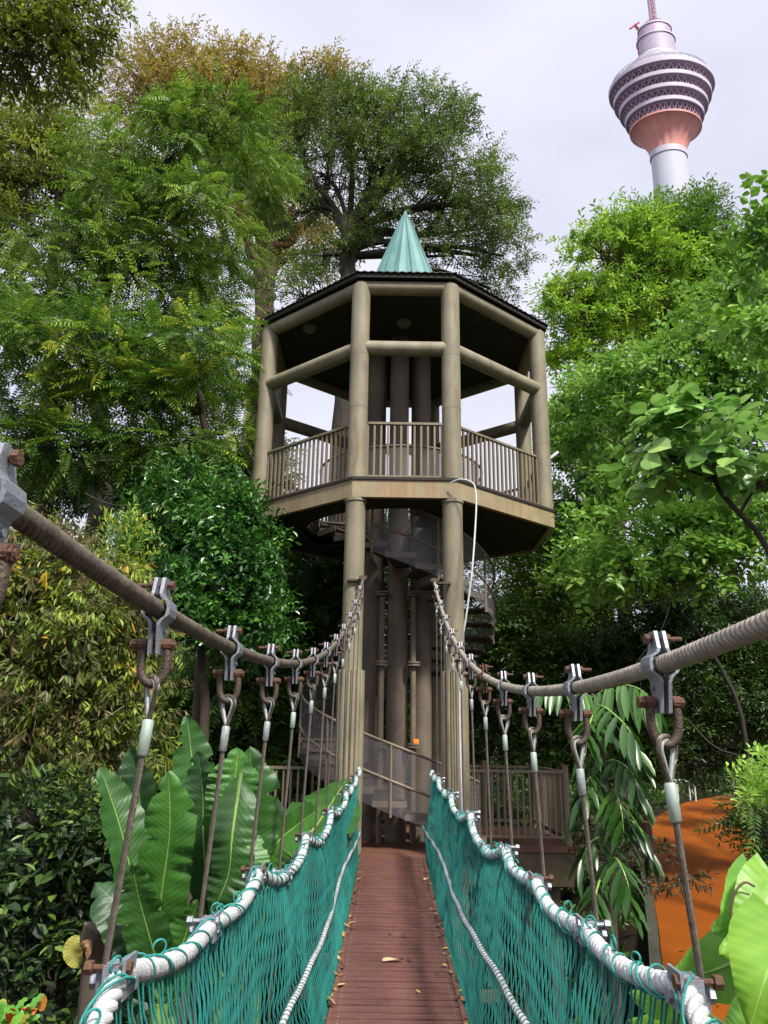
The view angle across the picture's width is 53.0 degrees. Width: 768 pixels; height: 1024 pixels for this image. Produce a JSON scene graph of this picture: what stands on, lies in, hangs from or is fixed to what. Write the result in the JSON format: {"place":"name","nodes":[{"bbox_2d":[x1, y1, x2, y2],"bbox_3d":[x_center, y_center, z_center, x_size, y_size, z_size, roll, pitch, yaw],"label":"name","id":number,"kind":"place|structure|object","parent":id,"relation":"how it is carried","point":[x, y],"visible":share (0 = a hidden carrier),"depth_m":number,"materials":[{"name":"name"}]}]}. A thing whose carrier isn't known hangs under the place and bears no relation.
{"place":"outdoors","nodes":[
{"label":"outdoors","id":0,"kind":"place"},
{"bbox_2d":[0,648,767,1023],"bbox_3d":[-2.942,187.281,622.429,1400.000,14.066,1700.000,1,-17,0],"label":"ground","id":1,"kind":"structure","parent":0,"point":[630,936],"depth_m":15.73,"materials":[{"name":"brown soil"}]},
{"bbox_2d":[0,993,46,1023],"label":"croton","id":2,"kind":"object","parent":1,"relation":"on","point":[16,1014],"visible":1,"depth_m":2.96,"materials":[{"name":"green plant"}]},
{"bbox_2d":[0,0,137,122],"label":"overhanging tree","id":3,"kind":"object","parent":1,"relation":"on","point":[23,26],"visible":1,"depth_m":13.64,"materials":[{"name":"green plant"}]},
{"bbox_2d":[0,57,150,823],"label":"olive tree","id":4,"kind":"object","parent":1,"relation":"on","point":[27,136],"visible":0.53,"depth_m":22.06,"materials":[{"name":"green plant"}]},
{"bbox_2d":[63,921,112,1023],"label":"cut banana stem","id":5,"kind":"object","parent":1,"relation":"on","point":[89,945],"visible":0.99,"depth_m":3.83,"materials":[{"name":"brown plant"}]},
{"bbox_2d":[0,744,187,1023],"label":"bush","id":6,"kind":"object","parent":1,"relation":"on","point":[66,849],"visible":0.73,"depth_m":5.63,"materials":[{"name":"green plant"}]},
{"bbox_2d":[0,500,194,1023],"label":"hedge bush","id":7,"kind":"object","parent":1,"relation":"on","point":[70,631],"visible":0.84,"depth_m":7.13,"materials":[{"name":"green plant"}]},
{"bbox_2d":[94,494,166,768],"bbox_3d":[-2.937,3.909,7.343,1.055,8.485,1.028,1,-17,0],"label":"upright grassy bush","id":8,"kind":"object","parent":1,"relation":"on","point":[129,544],"visible":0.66,"depth_m":8.42,"materials":[{"name":"green plant"}]},
{"bbox_2d":[0,276,292,870],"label":"yellow tipped tree","id":9,"kind":"object","parent":1,"relation":"on","point":[142,387],"visible":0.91,"depth_m":13.68,"materials":[{"name":"green plant"}]},
{"bbox_2d":[90,746,206,1023],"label":"banana plant","id":10,"kind":"object","parent":1,"relation":"on","point":[153,907],"visible":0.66,"depth_m":4.07,"materials":[{"name":"green plant"}]},
{"bbox_2d":[0,54,310,947],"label":"pinnate tree","id":11,"kind":"object","parent":1,"relation":"on","point":[154,202],"visible":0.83,"depth_m":18.50,"materials":[{"name":"green plant"}]},
{"bbox_2d":[16,339,324,1020],"bbox_3d":[-4.614,2.629,17.185,7.614,16.537,11.560,13,-21,-35],"label":"leaning dark tree","id":12,"kind":"object","parent":1,"relation":"on","point":[69,501],"visible":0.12,"depth_m":19.42,"materials":[{"name":"green plant"}]},
{"bbox_2d":[81,446,313,1023],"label":"glossy shrub","id":13,"kind":"object","parent":1,"relation":"on","point":[223,541],"visible":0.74,"depth_m":11.29,"materials":[{"name":"green plant"}]},
{"bbox_2d":[75,12,370,687],"bbox_3d":[-8.022,-6.759,34.766,14.565,37.672,8.945,8,-18,-23],"label":"brown tinged tree","id":14,"kind":"object","parent":1,"relation":"on","point":[158,67],"visible":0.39,"depth_m":36.99,"materials":[{"name":"yellow plant"}]},
{"bbox_2d":[173,714,279,1023],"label":"banana plant","id":15,"kind":"object","parent":1,"relation":"on","point":[194,770],"visible":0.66,"depth_m":4.33,"materials":[{"name":"green plant"}]},
{"bbox_2d":[121,526,386,1023],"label":"shadow shrub","id":16,"kind":"object","parent":1,"relation":"on","point":[314,582],"visible":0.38,"depth_m":15.89,"materials":[{"name":"green plant"}]},
{"bbox_2d":[254,778,360,1023],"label":"banana plant","id":17,"kind":"object","parent":1,"relation":"on","point":[291,828],"visible":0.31,"depth_m":7.52,"materials":[{"name":"green plant"}]},
{"bbox_2d":[0,727,767,1023],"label":"undergrowth","id":18,"kind":"object","parent":1,"relation":"on","point":[659,796],"visible":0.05,"depth_m":17.28,"materials":[{"name":"green plant"}]},
{"bbox_2d":[1,547,767,809],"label":"wood","id":19,"kind":"object","parent":1,"relation":"on","point":[491,761],"depth_m":28.78,"materials":[{"name":"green plant"}]},
{"bbox_2d":[234,59,546,938],"bbox_3d":[-0.099,-2.732,26.839,12.402,31.861,6.410,1,-17,0],"label":"dark round tree","id":20,"kind":"object","parent":1,"relation":"on","point":[392,137],"visible":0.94,"depth_m":29.14,"materials":[{"name":"green plant"}]},
{"bbox_2d":[252,211,554,955],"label":"lookout tower","id":21,"kind":"structure","parent":1,"relation":"on","point":[401,330],"depth_m":13.45,"materials":[{"name":"beige paint"}]},
{"bbox_2d":[10,504,366,667],"bbox_3d":[-0.474,0.251,5.639,0.312,2.152,12.168,1,-17,1],"label":"cable","id":22,"kind":"object","parent":21,"relation":"attached to","point":[37,527],"visible":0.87,"depth_m":1.74,"materials":[{"name":"metal"}]},
{"bbox_2d":[0,442,26,607],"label":"cable hanger","id":23,"kind":"object","parent":22,"relation":"hanging from","point":[13,499],"visible":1,"depth_m":1.22,"materials":[{"name":"metal"}]},
{"bbox_2d":[83,577,176,1001],"bbox_3d":[-0.627,1.217,1.761,0.134,2.167,0.085,1,-17,0],"label":"cable hanger","id":24,"kind":"object","parent":22,"relation":"hanging from","point":[156,642],"visible":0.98,"depth_m":1.96,"materials":[{"name":"metal"}]},
{"bbox_2d":[186,625,244,1023],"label":"cable hanger","id":25,"kind":"object","parent":22,"relation":"hanging from","point":[230,669],"visible":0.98,"depth_m":2.81,"materials":[{"name":"metal"}]},
{"bbox_2d":[239,644,280,1023],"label":"cable hanger","id":26,"kind":"object","parent":22,"relation":"hanging from","point":[268,679],"visible":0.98,"depth_m":3.65,"materials":[{"name":"metal"}]},
{"bbox_2d":[267,649,303,1023],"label":"cable hanger","id":27,"kind":"object","parent":22,"relation":"hanging from","point":[293,695],"visible":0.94,"depth_m":4.48,"materials":[{"name":"metal"}]},
{"bbox_2d":[286,648,319,1023],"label":"cable hanger","id":28,"kind":"object","parent":22,"relation":"hanging from","point":[301,834],"visible":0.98,"depth_m":5.34,"materials":[{"name":"metal"}]},
{"bbox_2d":[300,642,331,978],"bbox_3d":[-0.521,2.281,6.005,0.159,2.512,0.085,1,-17,0],"label":"cable hanger","id":29,"kind":"object","parent":22,"relation":"hanging from","point":[328,666],"visible":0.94,"depth_m":6.21,"materials":[{"name":"metal"}]},
{"bbox_2d":[312,634,340,942],"bbox_3d":[-0.506,2.435,6.867,0.178,2.682,0.085,1,-17,0],"label":"cable hanger","id":30,"kind":"object","parent":22,"relation":"hanging from","point":[326,810],"visible":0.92,"depth_m":7.04,"materials":[{"name":"metal"}]},
{"bbox_2d":[79,766,361,1023],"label":"handrail rope","id":31,"kind":"object","parent":30,"relation":"attached to","point":[113,985],"visible":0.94,"depth_m":2.32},
{"bbox_2d":[114,784,358,1023],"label":"safety net","id":32,"kind":"object","parent":31,"relation":"attached to","point":[299,886],"visible":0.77,"depth_m":3.92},
{"bbox_2d":[278,831,360,1023],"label":"rope","id":33,"kind":"object","parent":32,"relation":"attached to","point":[292,1002],"visible":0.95,"depth_m":4.78,"materials":[{"name":"white fabric"}]},
{"bbox_2d":[321,624,348,917],"bbox_3d":[-0.490,2.570,7.735,0.197,2.891,0.085,1,-17,0],"label":"cable hanger","id":34,"kind":"object","parent":22,"relation":"hanging from","point":[343,626],"visible":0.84,"depth_m":7.98,"materials":[{"name":"metal"}]},
{"bbox_2d":[327,612,354,905],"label":"cable hanger","id":35,"kind":"object","parent":22,"relation":"hanging from","point":[349,648],"visible":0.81,"depth_m":8.79,"materials":[{"name":"metal"}]},
{"bbox_2d":[334,599,358,878],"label":"cable hanger","id":36,"kind":"object","parent":22,"relation":"hanging from","point":[354,634],"visible":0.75,"depth_m":9.67,"materials":[{"name":"metal"}]},
{"bbox_2d":[339,586,363,862],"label":"cable hanger","id":37,"kind":"object","parent":22,"relation":"hanging from","point":[360,605],"visible":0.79,"depth_m":10.54,"materials":[{"name":"metal"}]},
{"bbox_2d":[450,479,476,811],"bbox_3d":[1.152,2.030,11.145,0.435,5.396,0.261,-7,-18,24],"label":"hose","id":38,"kind":"object","parent":21,"relation":"hanging from","point":[463,635],"visible":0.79,"depth_m":11.12,"materials":[{"name":"white plastic"}]},
{"bbox_2d":[551,451,558,459],"bbox_3d":[3.138,-0.990,14.504,0.314,0.312,0.191,1,-17,0],"label":"floodlight","id":39,"kind":"object","parent":21,"relation":"attached to","point":[555,454],"visible":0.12,"depth_m":14.47,"materials":[{"name":"white plastic"}]},
{"bbox_2d":[430,578,767,696],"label":"cable","id":40,"kind":"object","parent":21,"relation":"attached to","point":[747,631],"visible":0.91,"depth_m":1.87,"materials":[{"name":"grey paint"}]},
{"bbox_2d":[432,585,444,860],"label":"cable hanger","id":41,"kind":"object","parent":40,"relation":"hanging from","point":[435,603],"visible":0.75,"depth_m":10.81,"materials":[{"name":"metal"}]},
{"bbox_2d":[436,600,446,834],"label":"cable hanger","id":42,"kind":"object","parent":40,"relation":"hanging from","point":[441,624],"visible":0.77,"depth_m":9.87,"materials":[{"name":"metal"}]},
{"bbox_2d":[441,615,453,849],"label":"cable hanger","id":43,"kind":"object","parent":40,"relation":"hanging from","point":[444,636],"visible":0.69,"depth_m":9.01,"materials":[{"name":"metal"}]},
{"bbox_2d":[447,629,465,915],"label":"cable hanger","id":44,"kind":"object","parent":40,"relation":"hanging from","point":[449,646],"visible":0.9,"depth_m":8.07,"materials":[{"name":"metal"}]},
{"bbox_2d":[429,770,718,1023],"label":"handrail rope","id":45,"kind":"object","parent":44,"relation":"attached to","point":[693,1009],"visible":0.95,"depth_m":2.34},
{"bbox_2d":[424,779,687,1023],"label":"safety net","id":46,"kind":"object","parent":45,"relation":"attached to","point":[492,894],"visible":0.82,"depth_m":4.06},
{"bbox_2d":[421,825,530,1023],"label":"rope","id":47,"kind":"object","parent":46,"relation":"attached to","point":[518,1013],"visible":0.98,"depth_m":4.25,"materials":[{"name":"white fabric"}]},
{"bbox_2d":[454,642,475,949],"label":"cable hanger","id":48,"kind":"object","parent":40,"relation":"hanging from","point":[461,671],"visible":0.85,"depth_m":7.19,"materials":[{"name":"metal"}]},
{"bbox_2d":[463,654,490,986],"bbox_3d":[0.728,2.355,6.072,0.170,2.443,0.085,1,-17,0],"label":"cable hanger","id":49,"kind":"object","parent":40,"relation":"hanging from","point":[470,675],"visible":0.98,"depth_m":6.27,"materials":[{"name":"metal"}]},
{"bbox_2d":[476,664,508,1023],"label":"cable hanger","id":50,"kind":"object","parent":40,"relation":"hanging from","point":[481,690],"visible":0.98,"depth_m":5.38,"materials":[{"name":"metal"}]},
{"bbox_2d":[493,671,527,1016],"bbox_3d":[0.719,1.990,4.302,0.169,2.164,0.085,1,-17,0],"label":"cable hanger","id":51,"kind":"object","parent":40,"relation":"hanging from","point":[506,702],"visible":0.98,"depth_m":4.49,"materials":[{"name":"metal"}]},
{"bbox_2d":[518,673,558,1021],"bbox_3d":[0.714,1.776,3.426,0.168,2.081,0.085,1,-17,0],"label":"cable hanger","id":52,"kind":"object","parent":40,"relation":"hanging from","point":[531,731],"visible":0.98,"depth_m":3.61,"materials":[{"name":"metal"}]},
{"bbox_2d":[559,664,610,1023],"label":"cable hanger","id":53,"kind":"object","parent":40,"relation":"hanging from","point":[576,711],"visible":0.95,"depth_m":2.75,"materials":[{"name":"metal"}]},
{"bbox_2d":[636,631,724,1016],"bbox_3d":[0.707,1.283,1.684,0.166,2.037,0.085,1,-17,0],"label":"cable hanger","id":54,"kind":"object","parent":40,"relation":"hanging from","point":[662,699],"visible":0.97,"depth_m":1.88,"materials":[{"name":"metal"}]},
{"bbox_2d":[239,760,577,1023],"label":"landing platform","id":55,"kind":"structure","parent":1,"relation":"on","point":[553,791],"depth_m":12.54,"materials":[{"name":"brown paint"}]},
{"bbox_2d":[294,857,498,1023],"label":"bridge deck","id":56,"kind":"structure","parent":55,"relation":"attached to","point":[374,989],"depth_m":6.25,"materials":[{"name":"wood"}]},
{"bbox_2d":[382,957,403,960],"bbox_3d":[0.071,3.552,6.110,0.169,0.018,0.054,1,-17,0],"label":"fallen leaf","id":57,"kind":"object","parent":56,"relation":"on","point":[386,958],"visible":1,"depth_m":6.11,"materials":[{"name":"beige plant"}]},
{"bbox_2d":[324,860,468,1023],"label":"deck leaf litter","id":58,"kind":"object","parent":56,"relation":"on","point":[338,957],"visible":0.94,"depth_m":6.27,"materials":[{"name":"brown plant"}]},
{"bbox_2d":[298,509,495,852],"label":"spiral staircase","id":59,"kind":"structure","parent":55,"relation":"on","point":[379,548],"depth_m":12.85,"materials":[{"name":"metal"}]},
{"bbox_2d":[330,509,512,825],"bbox_3d":[0.411,5.505,19.310,6.236,12.544,4.121,1,-17,0],"label":"backing tree","id":60,"kind":"object","parent":1,"relation":"on","point":[477,708],"visible":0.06,"depth_m":19.26,"materials":[{"name":"green plant"}]},
{"bbox_2d":[471,517,643,827],"bbox_3d":[4.771,4.140,20.531,5.315,9.350,3.729,1,-17,0],"label":"bright fine tree","id":61,"kind":"object","parent":1,"relation":"on","point":[518,572],"visible":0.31,"depth_m":20.57,"materials":[{"name":"green plant"}]},
{"bbox_2d":[464,582,701,897],"bbox_3d":[4.218,5.026,17.319,5.891,6.868,4.077,1,-17,0],"label":"shaded tree","id":62,"kind":"object","parent":1,"relation":"on","point":[515,653],"visible":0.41,"depth_m":17.06,"materials":[{"name":"green plant"}]},
{"bbox_2d":[527,684,668,1023],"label":"long leaflet tree","id":63,"kind":"object","parent":1,"relation":"on","point":[617,896],"visible":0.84,"depth_m":6.23,"materials":[{"name":"green plant"}]},
{"bbox_2d":[524,185,722,857],"bbox_3d":[6.884,-0.499,21.036,5.857,18.709,3.436,1,-17,0],"label":"yellow green tree","id":64,"kind":"object","parent":1,"relation":"on","point":[602,302],"visible":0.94,"depth_m":22.48,"materials":[{"name":"green plant"}]},
{"bbox_2d":[567,807,715,900],"bbox_3d":[2.218,5.551,6.233,1.009,6.007,1.180,13,-21,-35],"label":"reddish bush","id":65,"kind":"object","parent":1,"relation":"on","point":[675,883],"visible":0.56,"depth_m":6.93,"materials":[{"name":"green plant"}]},
{"bbox_2d":[523,483,767,851],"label":"layered tree","id":66,"kind":"object","parent":1,"relation":"on","point":[707,544],"visible":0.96,"depth_m":11.11,"materials":[{"name":"green plant"}]},
{"bbox_2d":[531,242,767,553],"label":"vine draped tree","id":67,"kind":"object","parent":1,"relation":"on","point":[584,431],"visible":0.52,"depth_m":14.46,"materials":[{"name":"green plant"}]},
{"bbox_2d":[637,846,661,969],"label":"kerb","id":68,"kind":"structure","parent":1,"relation":"on","point":[653,942],"depth_m":12.44,"materials":[{"name":"grey concrete"}]},
{"bbox_2d":[548,554,767,803],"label":"dim forest tree","id":69,"kind":"object","parent":1,"relation":"on","point":[745,668],"visible":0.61,"depth_m":16.03,"materials":[{"name":"green plant"}]},
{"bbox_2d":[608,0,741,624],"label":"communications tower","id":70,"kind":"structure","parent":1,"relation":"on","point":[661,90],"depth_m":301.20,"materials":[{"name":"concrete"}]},
{"bbox_2d":[584,172,767,843],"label":"dense green tree","id":71,"kind":"object","parent":1,"relation":"on","point":[701,218],"visible":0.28,"depth_m":24.52,"materials":[{"name":"green plant"}]},
{"bbox_2d":[596,382,767,555],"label":"round leaf tree","id":72,"kind":"object","parent":1,"relation":"on","point":[706,451],"visible":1,"depth_m":8.95,"materials":[{"name":"green plant"}]},
{"bbox_2d":[629,853,767,1023],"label":"plant","id":73,"kind":"object","parent":1,"relation":"on","point":[733,943],"visible":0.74,"depth_m":2.15,"materials":[{"name":"green plant"}]},
{"bbox_2d":[694,773,767,866],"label":"spiky dark bush","id":74,"kind":"object","parent":1,"relation":"on","point":[755,827],"visible":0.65,"depth_m":8.34,"materials":[{"name":"green plant"}]},
{"bbox_2d":[697,170,767,369],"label":"corner tree","id":75,"kind":"object","parent":1,"relation":"on","point":[754,224],"visible":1,"depth_m":10.30,"materials":[{"name":"green plant"}]},
{"bbox_2d":[725,741,767,823],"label":"light green shrub","id":76,"kind":"object","parent":1,"relation":"on","point":[756,785],"visible":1,"depth_m":4.70,"materials":[{"name":"green plant"}]},
{"bbox_2d":[0,0,767,724],"label":"sky","id":77,"kind":"structure","parent":0,"point":[543,71],"materials":[{"name":"white"}]},
{"bbox_2d":[650,794,751,1021],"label":"path","id":78,"kind":"structure","parent":0,"point":[704,853],"depth_m":16.48,"materials":[{"name":"orange soil"}]},
{"bbox_2d":[674,779,696,801],"bbox_3d":[10.001,9.294,25.704,0.674,0.659,0.555,1,-17,0],"label":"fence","id":79,"kind":"object","parent":78,"relation":"on","point":[688,789],"visible":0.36,"depth_m":25.50,"materials":[{"name":"plastic"}]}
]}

